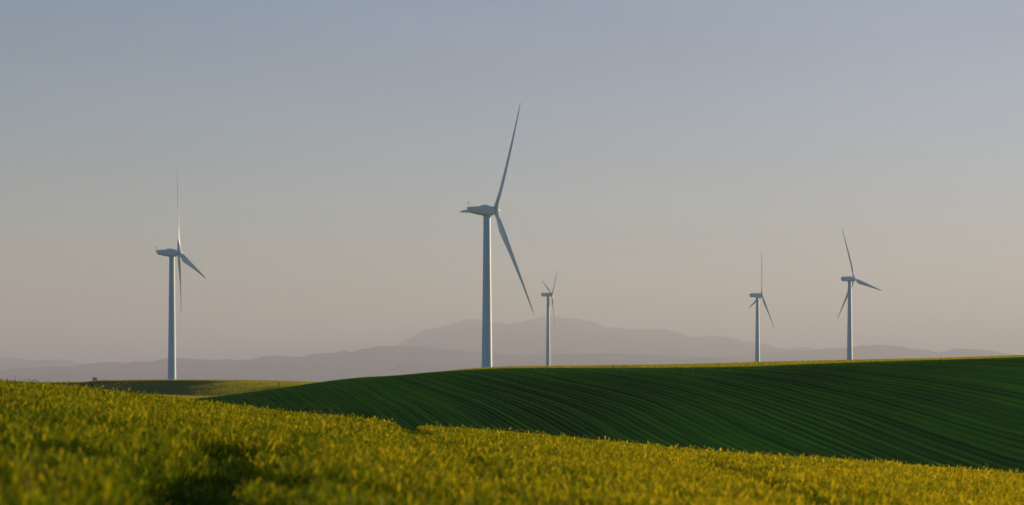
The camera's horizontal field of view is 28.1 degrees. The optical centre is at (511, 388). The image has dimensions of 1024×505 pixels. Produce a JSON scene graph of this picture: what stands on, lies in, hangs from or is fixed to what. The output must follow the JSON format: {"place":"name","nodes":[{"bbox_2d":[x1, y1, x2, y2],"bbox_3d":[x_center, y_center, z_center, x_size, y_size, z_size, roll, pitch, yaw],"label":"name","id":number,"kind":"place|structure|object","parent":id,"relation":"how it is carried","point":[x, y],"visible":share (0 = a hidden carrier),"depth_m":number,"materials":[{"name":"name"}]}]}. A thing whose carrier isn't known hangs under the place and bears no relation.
{"place":"outdoors","nodes":[
{"label":"outdoors","id":0,"kind":"place"},
{"bbox_2d":[0,358,82,369],"bbox_3d":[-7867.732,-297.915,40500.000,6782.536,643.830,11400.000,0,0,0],"label":"mountains","id":1,"kind":"structure","parent":0,"point":[8,363],"depth_m":39502.09,"materials":[{"name":"grey stone"}]},
{"bbox_2d":[54,380,291,397],"bbox_3d":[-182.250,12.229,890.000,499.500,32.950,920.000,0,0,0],"label":"hill","id":2,"kind":"structure","parent":0,"point":[175,387],"depth_m":840.68,"materials":[{"name":"green plant"}]},
{"bbox_2d":[39,379,315,398],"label":"valley crop","id":3,"kind":"object","parent":2,"relation":"on","point":[272,384],"visible":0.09,"depth_m":846.03,"materials":[{"name":"green plant"}]},
{"bbox_2d":[156,163,204,378],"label":"wind turbine","id":4,"kind":"object","parent":2,"relation":"on","point":[171,254],"visible":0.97,"depth_m":984.16,"materials":[{"name":"paint"}]},
{"bbox_2d":[0,346,767,382],"bbox_3d":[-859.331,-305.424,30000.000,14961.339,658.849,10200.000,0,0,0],"label":"foothills","id":5,"kind":"structure","parent":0,"point":[340,365],"depth_m":27952.30,"materials":[{"name":"grey stone"}]},
{"bbox_2d":[0,0,1023,363],"label":"sky","id":6,"kind":"structure","parent":0,"point":[328,155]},
{"bbox_2d":[397,316,813,357],"bbox_3d":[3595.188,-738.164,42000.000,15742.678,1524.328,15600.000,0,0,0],"label":"mountain range","id":7,"kind":"structure","parent":0,"point":[569,335],"depth_m":39318.92,"materials":[{"name":"grey stone"}]},
{"bbox_2d":[198,357,1023,472],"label":"green hill","id":8,"kind":"structure","parent":0,"point":[966,453],"depth_m":271.00,"materials":[{"name":"green plant"}]},
{"bbox_2d":[195,357,1023,448],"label":"hill crop","id":9,"kind":"object","parent":8,"relation":"on","point":[334,383],"visible":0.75,"depth_m":279.89,"materials":[{"name":"green plant"}]},
{"bbox_2d":[713,345,1015,361],"bbox_3d":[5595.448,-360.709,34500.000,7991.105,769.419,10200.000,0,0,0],"label":"foothills","id":10,"kind":"structure","parent":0,"point":[877,352],"depth_m":33502.56,"materials":[{"name":"grey stone"}]},
{"bbox_3d":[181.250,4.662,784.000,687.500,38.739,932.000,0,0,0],"label":"upper field","id":11,"kind":"structure","parent":0,"visible":0},
{"bbox_2d":[460,102,533,366],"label":"wind turbine","id":12,"kind":"object","parent":11,"relation":"on","point":[487,212],"visible":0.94,"depth_m":763.19,"materials":[{"name":"paint"}]},
{"bbox_2d":[449,355,1023,370],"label":"crop","id":13,"kind":"object","parent":11,"relation":"on","point":[748,364],"visible":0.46,"depth_m":515.59,"materials":[{"name":"green plant"}]},
{"bbox_3d":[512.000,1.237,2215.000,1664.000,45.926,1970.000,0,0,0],"label":"far hills","id":14,"kind":"structure","parent":0,"visible":0},
{"bbox_2d":[541,268,557,365],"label":"wind turbine","id":15,"kind":"object","parent":14,"relation":"on","point":[548,333],"visible":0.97,"depth_m":2218.54,"materials":[{"name":"paint"}]},
{"bbox_2d":[749,254,774,361],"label":"wind turbine","id":16,"kind":"object","parent":14,"relation":"on","point":[758,296],"visible":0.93,"depth_m":1916.41,"materials":[{"name":"paint"}]},
{"bbox_2d":[838,230,881,359],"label":"wind turbine","id":17,"kind":"object","parent":14,"relation":"on","point":[850,279],"visible":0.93,"depth_m":1692.09,"materials":[{"name":"paint"}]},
{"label":"crop field","id":18,"kind":"structure","parent":0,"visible":0},
{"bbox_2d":[0,377,1023,504],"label":"crop","id":19,"kind":"object","parent":18,"relation":"on","point":[64,444],"visible":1,"depth_m":10.58,"materials":[{"name":"yellow plant"}]}
]}

